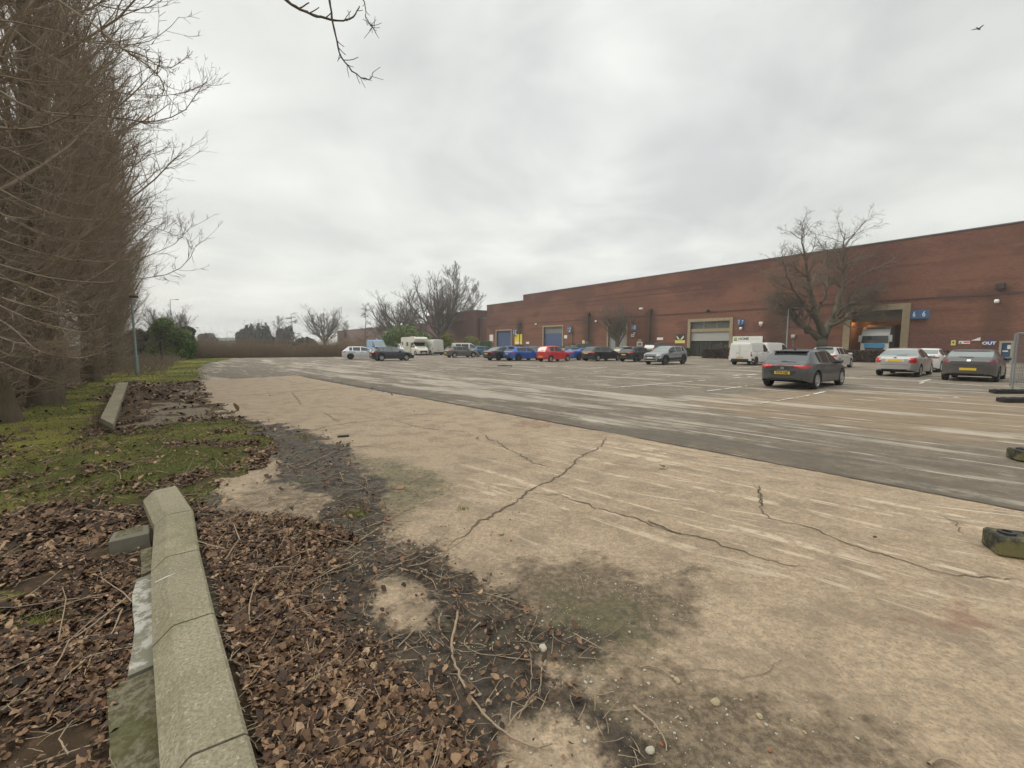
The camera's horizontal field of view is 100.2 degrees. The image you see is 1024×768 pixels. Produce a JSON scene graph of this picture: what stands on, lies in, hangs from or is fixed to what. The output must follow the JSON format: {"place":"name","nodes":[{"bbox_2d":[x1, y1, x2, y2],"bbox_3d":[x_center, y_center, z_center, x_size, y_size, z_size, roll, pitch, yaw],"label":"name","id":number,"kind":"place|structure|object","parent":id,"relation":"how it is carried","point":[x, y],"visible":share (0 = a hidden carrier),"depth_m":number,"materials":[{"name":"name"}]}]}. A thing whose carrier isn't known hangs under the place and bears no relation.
{"place":"outdoors","nodes":[
{"label":"outdoors","id":0,"kind":"place"},
{"bbox_2d":[71,346,322,761],"bbox_3d":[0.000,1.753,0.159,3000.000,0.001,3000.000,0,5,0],"label":"terrain","id":1,"kind":"structure","parent":0,"point":[257,751],"depth_m":4.00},
{"bbox_2d":[12,342,184,379],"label":"undergrowth","id":2,"kind":"object","parent":1,"relation":"on","point":[165,364],"visible":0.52,"depth_m":27.82,"materials":[{"name":"plant"}]},
{"bbox_2d":[136,317,198,359],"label":"laurel bush","id":3,"kind":"object","parent":1,"relation":"on","point":[181,341],"visible":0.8,"depth_m":47.13,"materials":[{"name":"green plant"}]},
{"bbox_2d":[197,333,218,345],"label":"evergreen clump","id":4,"kind":"object","parent":1,"relation":"on","point":[209,337],"visible":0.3,"depth_m":189.75,"materials":[{"name":"green plant"}]},
{"bbox_2d":[232,323,256,345],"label":"conifer clump","id":5,"kind":"object","parent":1,"relation":"on","point":[244,331],"visible":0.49,"depth_m":149.92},
{"bbox_2d":[247,322,275,345],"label":"conifer clump","id":6,"kind":"object","parent":1,"relation":"on","point":[264,331],"visible":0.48,"depth_m":151.39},
{"bbox_2d":[189,322,367,357],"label":"bramble thicket","id":7,"kind":"object","parent":1,"relation":"on","point":[240,349],"visible":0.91,"depth_m":56.93,"materials":[{"name":"plant"}]},
{"bbox_2d":[264,325,296,347],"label":"evergreen clump","id":8,"kind":"object","parent":1,"relation":"on","point":[289,332],"visible":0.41,"depth_m":149.84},
{"bbox_2d":[284,312,301,342],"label":"bare tree","id":9,"kind":"object","parent":1,"relation":"on","point":[292,333],"visible":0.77,"depth_m":133.45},
{"bbox_2d":[298,305,347,341],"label":"bare tree","id":10,"kind":"object","parent":1,"relation":"on","point":[332,327],"visible":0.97,"depth_m":137.58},
{"bbox_2d":[332,322,477,346],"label":"bramble thicket","id":11,"kind":"object","parent":1,"relation":"on","point":[364,344],"visible":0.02,"depth_m":80.27,"materials":[{"name":"plant"}]},
{"bbox_2d":[381,324,432,346],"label":"laurel bush","id":12,"kind":"object","parent":1,"relation":"on","point":[392,337],"visible":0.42,"depth_m":73.52,"materials":[{"name":"green plant"}]},
{"bbox_2d":[427,310,486,342],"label":"brick annexe","id":13,"kind":"structure","parent":1,"relation":"on","point":[470,324],"depth_m":115.48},
{"bbox_2d":[487,221,1023,362],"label":"warehouse","id":14,"kind":"structure","parent":1,"relation":"on","point":[956,283],"depth_m":51.41,"materials":[{"name":"red brick"}]},
{"bbox_2d":[675,334,684,342],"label":"wing sign","id":15,"kind":"object","parent":14,"relation":"attached to","point":[680,338],"visible":1,"depth_m":64.70,"materials":[{"name":"black plastic"}]},
{"bbox_2d":[692,321,729,328],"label":"window","id":16,"kind":"structure","parent":14,"relation":"in","point":[710,324],"depth_m":61.22,"materials":[{"name":"grey glass"}]},
{"bbox_2d":[733,336,762,342],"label":"shop sign","id":17,"kind":"object","parent":14,"relation":"attached to","point":[751,339],"visible":0.98,"depth_m":56.88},
{"bbox_2d":[852,310,901,321],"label":"door panel","id":18,"kind":"structure","parent":14,"relation":"in","point":[897,315],"depth_m":46.36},
{"bbox_2d":[910,310,929,318],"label":"unit number sign","id":19,"kind":"object","parent":14,"relation":"attached to","point":[919,314],"visible":1,"depth_m":43.27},
{"bbox_2d":[998,341,1013,362],"bbox_3d":[45.339,-2.938,39.315,0.370,2.039,0.877,-4,7,-37],"label":"door","id":20,"kind":"structure","parent":14,"relation":"in","point":[1007,346],"depth_m":39.25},
{"bbox_2d":[0,353,468,767],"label":"ground","id":21,"kind":"structure","parent":0,"point":[78,736],"depth_m":5.55,"materials":[{"name":"plant"}]},
{"bbox_2d":[0,277,78,366],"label":"brushwood","id":22,"kind":"object","parent":21,"relation":"on","point":[24,353],"visible":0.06,"depth_m":29.56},
{"bbox_2d":[58,720,72,755],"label":"twig","id":23,"kind":"object","parent":21,"relation":"on","point":[65,749],"visible":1,"depth_m":1.69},
{"bbox_2d":[0,0,131,371],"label":"poplar tree","id":24,"kind":"object","parent":21,"relation":"on","point":[8,35],"visible":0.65,"depth_m":7.61,"materials":[{"name":"brown plant"}]},
{"bbox_2d":[0,0,231,384],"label":"overhanging branches","id":25,"kind":"object","parent":24,"relation":"attached to","point":[48,112],"visible":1,"depth_m":5.98,"materials":[{"name":"plant"}]},
{"bbox_2d":[0,0,149,378],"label":"poplar tree","id":26,"kind":"object","parent":21,"relation":"on","point":[100,215],"visible":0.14,"depth_m":20.40,"materials":[{"name":"brown plant"}]},
{"bbox_2d":[4,0,154,382],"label":"poplar tree","id":27,"kind":"object","parent":21,"relation":"on","point":[88,370],"visible":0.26,"depth_m":18.43,"materials":[{"name":"brown plant"}]},
{"bbox_2d":[0,0,165,405],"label":"poplar tree","id":28,"kind":"object","parent":21,"relation":"on","point":[53,397],"visible":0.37,"depth_m":11.37,"materials":[{"name":"brown plant"}]},
{"bbox_2d":[5,0,160,374],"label":"poplar tree","id":29,"kind":"object","parent":21,"relation":"on","point":[119,286],"visible":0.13,"depth_m":22.96,"materials":[{"name":"brown plant"}]},
{"bbox_2d":[0,0,173,388],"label":"poplar tree","id":30,"kind":"object","parent":21,"relation":"on","point":[66,298],"visible":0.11,"depth_m":16.17,"materials":[{"name":"brown plant"}]},
{"bbox_2d":[0,0,183,393],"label":"poplar tree","id":31,"kind":"object","parent":21,"relation":"on","point":[76,129],"visible":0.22,"depth_m":14.31,"materials":[{"name":"brown plant"}]},
{"bbox_2d":[50,53,155,359],"bbox_3d":[-30.789,-13.251,31.748,6.198,24.398,6.971,1,5,15],"label":"poplar tree","id":32,"kind":"object","parent":21,"relation":"on","point":[129,224],"visible":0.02,"depth_m":33.25,"materials":[{"name":"brown plant"}]},
{"bbox_2d":[49,21,164,371],"bbox_3d":[-23.967,-10.938,24.750,5.856,20.996,6.586,1,5,12],"label":"poplar tree","id":33,"kind":"object","parent":21,"relation":"on","point":[127,309],"visible":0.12,"depth_m":25.60,"materials":[{"name":"brown plant"}]},
{"bbox_2d":[0,0,214,422],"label":"poplar tree","id":34,"kind":"object","parent":21,"relation":"on","point":[10,410],"visible":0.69,"depth_m":9.09,"materials":[{"name":"brown plant"}]},
{"bbox_2d":[56,55,161,361],"bbox_3d":[-27.638,-11.707,29.593,7.716,21.674,7.580,0,5,5],"label":"poplar tree","id":35,"kind":"object","parent":21,"relation":"on","point":[130,270],"visible":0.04,"depth_m":30.32,"materials":[{"name":"brown plant"}]},
{"bbox_2d":[60,0,159,367],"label":"poplar tree","id":36,"kind":"object","parent":21,"relation":"on","point":[118,343],"visible":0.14,"depth_m":28.16,"materials":[{"name":"brown plant"}]},
{"bbox_2d":[63,141,156,357],"bbox_3d":[-35.686,-11.834,38.126,7.254,20.358,7.383,-2,5,-19],"label":"poplar tree","id":37,"kind":"object","parent":21,"relation":"on","point":[135,280],"visible":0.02,"depth_m":38.80,"materials":[{"name":"brown plant"}]},
{"bbox_2d":[99,382,127,432],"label":"wall","id":38,"kind":"structure","parent":21,"relation":"on","point":[109,416],"depth_m":9.85,"materials":[{"name":"concrete"}]},
{"bbox_2d":[108,525,150,554],"bbox_3d":[-3.032,1.241,3.408,0.246,0.183,0.192,-4,7,-38],"label":"concrete block","id":39,"kind":"object","parent":21,"relation":"on","point":[126,540],"depth_m":3.35,"materials":[{"name":"concrete"}]},
{"bbox_2d":[129,295,138,375],"bbox_3d":[-19.584,-2.458,22.327,0.375,4.256,0.240,0,5,0],"label":"lamp post","id":40,"kind":"object","parent":21,"relation":"on","point":[136,361],"visible":0.86,"depth_m":22.31,"materials":[{"name":"grey metal"}]},
{"bbox_2d":[122,328,153,354],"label":"evergreen bush","id":41,"kind":"object","parent":21,"relation":"on","point":[145,337],"visible":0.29,"depth_m":49.93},
{"bbox_2d":[135,304,197,330],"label":"bare tree","id":42,"kind":"object","parent":21,"relation":"on","point":[153,317],"visible":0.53,"depth_m":88.06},
{"bbox_2d":[106,486,257,767],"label":"wall","id":43,"kind":"structure","parent":21,"relation":"on","point":[175,697],"depth_m":1.91,"materials":[{"name":"concrete"}]},
{"bbox_2d":[0,377,373,430],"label":"fallen leaves","id":44,"kind":"object","parent":21,"relation":"on","point":[182,396],"visible":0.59,"depth_m":13.31,"materials":[{"name":"brown plant"}]},
{"bbox_2d":[0,412,384,568],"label":"fallen leaves","id":45,"kind":"object","parent":21,"relation":"on","point":[85,523],"visible":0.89,"depth_m":4.59,"materials":[{"name":"brown plant"}]},
{"bbox_2d":[272,316,289,343],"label":"bare tree","id":46,"kind":"object","parent":21,"relation":"on","point":[280,333],"visible":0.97,"depth_m":129.14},
{"bbox_2d":[0,494,583,767],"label":"fallen leaves","id":47,"kind":"object","parent":21,"relation":"on","point":[110,668],"visible":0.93,"depth_m":2.11,"materials":[{"name":"brown plant"}]},
{"bbox_2d":[5,591,132,670],"bbox_3d":[-2.370,1.356,2.415,0.140,0.029,0.737,0,5,0],"label":"twig","id":48,"kind":"object","parent":47,"relation":"on","point":[108,612],"visible":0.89,"depth_m":2.39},
{"bbox_2d":[54,641,107,693],"bbox_3d":[-2.111,1.369,2.071,0.086,0.048,0.397,-2,6,-21],"label":"twig","id":49,"kind":"object","parent":47,"relation":"on","point":[79,664],"visible":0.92,"depth_m":2.06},
{"bbox_2d":[84,609,122,674],"bbox_3d":[-2.183,1.369,2.295,0.052,0.026,0.619,-3,6,-33],"label":"twig","id":50,"kind":"object","parent":47,"relation":"on","point":[106,638],"visible":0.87,"depth_m":2.37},
{"bbox_2d":[291,337,316,347],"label":"evergreen clump","id":51,"kind":"object","parent":21,"relation":"on","point":[300,339],"visible":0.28,"depth_m":119.08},
{"bbox_2d":[0,410,660,767],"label":"twig litter","id":52,"kind":"object","parent":21,"relation":"on","point":[307,641],"visible":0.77,"depth_m":2.67,"materials":[{"name":"plant"}]},
{"bbox_2d":[335,320,349,340],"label":"bare tree","id":53,"kind":"object","parent":21,"relation":"on","point":[344,333],"visible":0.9,"depth_m":118.68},
{"bbox_2d":[354,303,376,342],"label":"bare tree","id":54,"kind":"object","parent":21,"relation":"on","point":[365,309],"visible":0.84,"depth_m":109.04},
{"bbox_2d":[371,309,388,339],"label":"bare tree","id":55,"kind":"object","parent":21,"relation":"on","point":[380,327],"visible":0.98,"depth_m":98.79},
{"bbox_2d":[362,288,430,331],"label":"bare tree","id":56,"kind":"object","parent":21,"relation":"on","point":[398,321],"visible":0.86,"depth_m":105.94,"materials":[{"name":"plant"}]},
{"bbox_2d":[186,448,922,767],"bbox_3d":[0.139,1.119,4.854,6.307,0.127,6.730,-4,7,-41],"label":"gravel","id":57,"kind":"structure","parent":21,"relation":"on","point":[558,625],"depth_m":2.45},
{"bbox_2d":[284,0,382,86],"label":"hanging branch","id":58,"kind":"object","parent":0,"point":[314,15],"visible":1,"depth_m":2.48,"materials":[{"name":"brown plant"}]},
{"bbox_2d":[363,0,380,37],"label":"hanging branch","id":59,"kind":"object","parent":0,"point":[371,25],"visible":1,"depth_m":2.56,"materials":[{"name":"brown plant"}]},
{"bbox_2d":[337,323,426,343],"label":"distant brick shed","id":60,"kind":"structure","parent":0,"point":[352,332],"depth_m":187.23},
{"bbox_2d":[0,0,1023,345],"label":"sky","id":61,"kind":"structure","parent":0,"point":[532,146],"materials":[{"name":"white"}]},
{"bbox_2d":[183,375,1023,767],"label":"pavement","id":62,"kind":"structure","parent":0,"point":[841,629],"depth_m":2.85,"materials":[{"name":"concrete"}]},
{"bbox_2d":[276,518,391,564],"bbox_3d":[-1.433,1.239,3.467,0.157,0.087,1.125,3,6,28],"label":"twig","id":63,"kind":"object","parent":62,"relation":"on","point":[348,533],"visible":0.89,"depth_m":3.65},
{"bbox_2d":[464,622,519,655],"bbox_3d":[-0.123,1.385,2.277,0.331,0.017,0.194,5,7,41],"label":"twig","id":64,"kind":"object","parent":62,"relation":"on","point":[484,654],"visible":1,"depth_m":2.22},
{"bbox_2d":[449,606,551,750],"bbox_3d":[-0.165,1.396,2.092,0.209,0.032,1.031,-3,6,-28],"label":"twig","id":65,"kind":"object","parent":62,"relation":"on","point":[476,703],"visible":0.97,"depth_m":1.88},
{"bbox_2d":[214,381,1016,677],"bbox_3d":[-4.577,0.578,11.261,4.888,0.001,23.589,-4,7,-40],"label":"pavement crack","id":66,"kind":"object","parent":62,"relation":"on","point":[522,496],"visible":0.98,"depth_m":3.98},
{"bbox_2d":[632,705,669,751],"bbox_3d":[0.602,1.423,1.794,0.076,0.022,0.225,-2,6,-19],"label":"twig","id":67,"kind":"object","parent":62,"relation":"on","point":[644,715],"visible":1,"depth_m":1.81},
{"bbox_2d":[298,375,1023,510],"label":"slab joint","id":68,"kind":"object","parent":62,"relation":"on","point":[626,435],"visible":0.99,"depth_m":8.52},
{"bbox_2d":[927,757,964,767],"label":"twig","id":69,"kind":"object","parent":62,"relation":"on","point":[932,761],"visible":1,"depth_m":1.64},
{"bbox_2d":[982,527,1023,558],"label":"fence foot","id":70,"kind":"object","parent":62,"relation":"on","point":[1004,542],"visible":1,"depth_m":3.26},
{"bbox_2d":[195,354,1023,509],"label":"car park surface","id":71,"kind":"object","parent":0,"point":[956,437],"visible":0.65,"depth_m":11.29,"materials":[{"name":"asphalt"}]},
{"bbox_2d":[342,346,372,358],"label":"parked car","id":72,"kind":"object","parent":71,"relation":"on","point":[357,351],"visible":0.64,"depth_m":48.39,"materials":[{"name":"white paint"}]},
{"bbox_2d":[366,340,386,349],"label":"delivery van","id":73,"kind":"object","parent":71,"relation":"on","point":[371,344],"visible":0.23,"depth_m":67.05,"materials":[{"name":"blue paint"}]},
{"bbox_2d":[369,347,413,360],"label":"parked car","id":74,"kind":"object","parent":71,"relation":"on","point":[379,353],"visible":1,"depth_m":43.96,"materials":[{"name":"grey paint"}]},
{"bbox_2d":[401,336,427,354],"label":"motorhome","id":75,"kind":"object","parent":71,"relation":"on","point":[414,345],"visible":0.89,"depth_m":67.89,"materials":[{"name":"white metal"}]},
{"bbox_2d":[420,339,443,354],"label":"delivery van","id":76,"kind":"object","parent":71,"relation":"on","point":[435,346],"visible":0.69,"depth_m":68.26,"materials":[{"name":"white paint"}]},
{"bbox_2d":[389,272,478,339],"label":"bare tree","id":77,"kind":"object","parent":71,"relation":"on","point":[436,311],"visible":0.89,"depth_m":114.06,"materials":[{"name":"plant"}]},
{"bbox_2d":[436,333,460,353],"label":"yellow shrub","id":78,"kind":"object","parent":71,"relation":"on","point":[446,339],"visible":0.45,"depth_m":76.05,"materials":[{"name":"green plant"}]},
{"bbox_2d":[432,260,470,316],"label":"bare tree","id":79,"kind":"object","parent":71,"relation":"on","point":[455,278],"visible":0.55,"depth_m":120.88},
{"bbox_2d":[444,346,478,357],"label":"parked car","id":80,"kind":"object","parent":71,"relation":"on","point":[453,351],"visible":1,"depth_m":55.19,"materials":[{"name":"grey metal"}]},
{"bbox_2d":[462,336,480,345],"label":"yellow shrub","id":81,"kind":"object","parent":71,"relation":"on","point":[471,339],"visible":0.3,"depth_m":78.08,"materials":[{"name":"green plant"}]},
{"bbox_2d":[458,281,486,310],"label":"bare tree","id":82,"kind":"object","parent":71,"relation":"on","point":[477,297],"visible":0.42,"depth_m":125.13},
{"bbox_2d":[469,346,489,356],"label":"parked car","id":83,"kind":"object","parent":71,"relation":"on","point":[479,349],"visible":0.35,"depth_m":59.32,"materials":[{"name":"blue metal"}]},
{"bbox_2d":[479,317,486,340],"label":"link building","id":84,"kind":"structure","parent":71,"relation":"on","point":[483,328],"depth_m":110.52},
{"bbox_2d":[483,347,520,360],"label":"parked car","id":85,"kind":"object","parent":71,"relation":"on","point":[494,353],"visible":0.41,"depth_m":44.85,"materials":[{"name":"black paint"}]},
{"bbox_2d":[503,347,537,360],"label":"parked car","id":86,"kind":"object","parent":71,"relation":"on","point":[518,353],"visible":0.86,"depth_m":44.05,"materials":[{"name":"blue paint"}]},
{"bbox_2d":[537,346,569,361],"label":"parked car","id":87,"kind":"object","parent":71,"relation":"on","point":[551,353],"visible":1,"depth_m":41.72,"materials":[{"name":"red paint"}]},
{"bbox_2d":[566,348,594,359],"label":"parked car","id":88,"kind":"object","parent":71,"relation":"on","point":[575,353],"visible":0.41,"depth_m":45.55,"materials":[{"name":"blue paint"}]},
{"bbox_2d":[581,346,619,360],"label":"parked car","id":89,"kind":"object","parent":71,"relation":"on","point":[597,353],"visible":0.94,"depth_m":43.12,"materials":[{"name":"black paint"}]},
{"bbox_2d":[596,303,639,347],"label":"plane tree","id":90,"kind":"object","parent":71,"relation":"on","point":[617,325],"visible":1,"depth_m":70.27,"materials":[{"name":"brown plant"}]},
{"bbox_2d":[260,360,980,403],"bbox_3d":[-1.530,-0.677,25.094,55.983,0.001,29.656,1,5,11],"label":"bay line","id":91,"kind":"object","parent":71,"relation":"on","point":[701,380],"visible":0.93,"depth_m":18.35,"materials":[{"name":"white paint"}]},
{"bbox_2d":[618,347,649,361],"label":"parked car","id":92,"kind":"object","parent":71,"relation":"on","point":[635,354],"visible":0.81,"depth_m":41.36,"materials":[{"name":"black paint"}]},
{"bbox_2d":[644,343,667,350],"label":"parked car","id":93,"kind":"object","parent":71,"relation":"on","point":[650,346],"visible":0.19,"depth_m":51.26,"materials":[{"name":"white paint"}]},
{"bbox_2d":[644,346,686,364],"bbox_3d":[13.052,-2.466,36.377,4.472,1.554,2.126,-4,7,-37],"label":"parked car","id":94,"kind":"object","parent":71,"relation":"on","point":[664,355],"visible":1,"depth_m":35.55,"materials":[{"name":"grey metal"}]},
{"bbox_2d":[701,348,729,358],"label":"box hedge","id":95,"kind":"object","parent":71,"relation":"on","point":[720,353],"visible":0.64,"depth_m":51.68,"materials":[{"name":"brown plant"}]},
{"bbox_2d":[729,342,770,364],"bbox_3d":[19.994,-2.533,35.612,4.495,1.826,2.190,-4,7,-37],"label":"delivery van","id":96,"kind":"object","parent":71,"relation":"on","point":[753,353],"visible":0.88,"depth_m":34.30,"materials":[{"name":"white paint"}]},
{"bbox_2d":[764,343,786,352],"bbox_3d":[24.589,-2.981,40.438,4.695,1.846,2.190,-3,6,-30],"label":"delivery van","id":97,"kind":"object","parent":71,"relation":"on","point":[771,347],"visible":0.16,"depth_m":39.09,"materials":[{"name":"white paint"}]},
{"bbox_2d":[762,348,844,388],"bbox_3d":[11.738,-0.685,17.126,4.549,1.490,2.128,-4,7,-37],"label":"parked car","id":98,"kind":"object","parent":71,"relation":"on","point":[813,368],"visible":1,"depth_m":15.91,"materials":[{"name":"grey paint"}]},
{"bbox_2d":[747,204,899,346],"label":"plane tree","id":99,"kind":"object","parent":71,"relation":"on","point":[820,336],"visible":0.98,"depth_m":44.89,"materials":[{"name":"brown plant"}]},
{"bbox_2d":[814,347,852,366],"bbox_3d":[23.196,-1.954,31.067,4.423,1.495,2.108,-4,7,-37],"label":"parked car","id":100,"kind":"object","parent":71,"relation":"on","point":[841,353],"visible":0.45,"depth_m":30.02,"materials":[{"name":"paint"}]},
{"bbox_2d":[858,324,900,352],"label":"lorry","id":101,"kind":"object","parent":71,"relation":"on","point":[878,337],"visible":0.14,"depth_m":47.59,"materials":[{"name":"white metal"}]},
{"bbox_2d":[846,349,950,362],"bbox_3d":[32.427,-2.726,41.488,1.400,1.388,14.754,-4,7,-37],"label":"box hedge","id":102,"kind":"object","parent":71,"relation":"on","point":[863,356],"visible":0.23,"depth_m":39.95,"materials":[{"name":"brown plant"}]},
{"bbox_2d":[875,348,934,376],"bbox_3d":[21.292,-1.222,23.180,4.743,1.464,2.097,-4,7,-37],"label":"parked car","id":103,"kind":"object","parent":71,"relation":"on","point":[917,361],"visible":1,"depth_m":21.98,"materials":[{"name":"silver metal"}]},
{"bbox_2d":[920,348,946,371],"bbox_3d":[26.126,-1.549,27.007,4.872,1.424,2.178,-4,7,-37],"label":"parked car","id":104,"kind":"object","parent":71,"relation":"on","point":[940,354],"visible":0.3,"depth_m":25.47,"materials":[{"name":"white paint"}]},
{"bbox_2d":[941,349,1011,381],"bbox_3d":[21.817,-0.934,20.174,4.460,1.435,2.148,-4,7,-37],"label":"parked car","id":105,"kind":"object","parent":71,"relation":"on","point":[976,362],"visible":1,"depth_m":18.92,"materials":[{"name":"paint"}]},
{"bbox_2d":[989,389,1023,393],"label":"fence foot","id":106,"kind":"object","parent":71,"relation":"on","point":[1006,391],"visible":1,"depth_m":14.21},
{"bbox_2d":[1009,333,1023,386],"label":"site fence panel","id":107,"kind":"object","parent":106,"relation":"in","point":[1011,372],"visible":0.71,"depth_m":15.38,"materials":[{"name":"metal"}]},
{"bbox_2d":[1011,332,1023,388],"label":"site fence panel","id":108,"kind":"object","parent":106,"relation":"on","point":[1015,359],"visible":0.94,"depth_m":14.34,"materials":[{"name":"metal"}]},
{"bbox_2d":[996,397,1023,401],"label":"fence foot","id":109,"kind":"object","parent":71,"relation":"on","point":[1010,399],"visible":1,"depth_m":11.99},
{"bbox_2d":[1006,447,1023,460],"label":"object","id":110,"kind":"object","parent":71,"relation":"on","point":[1016,453],"visible":1,"depth_m":5.98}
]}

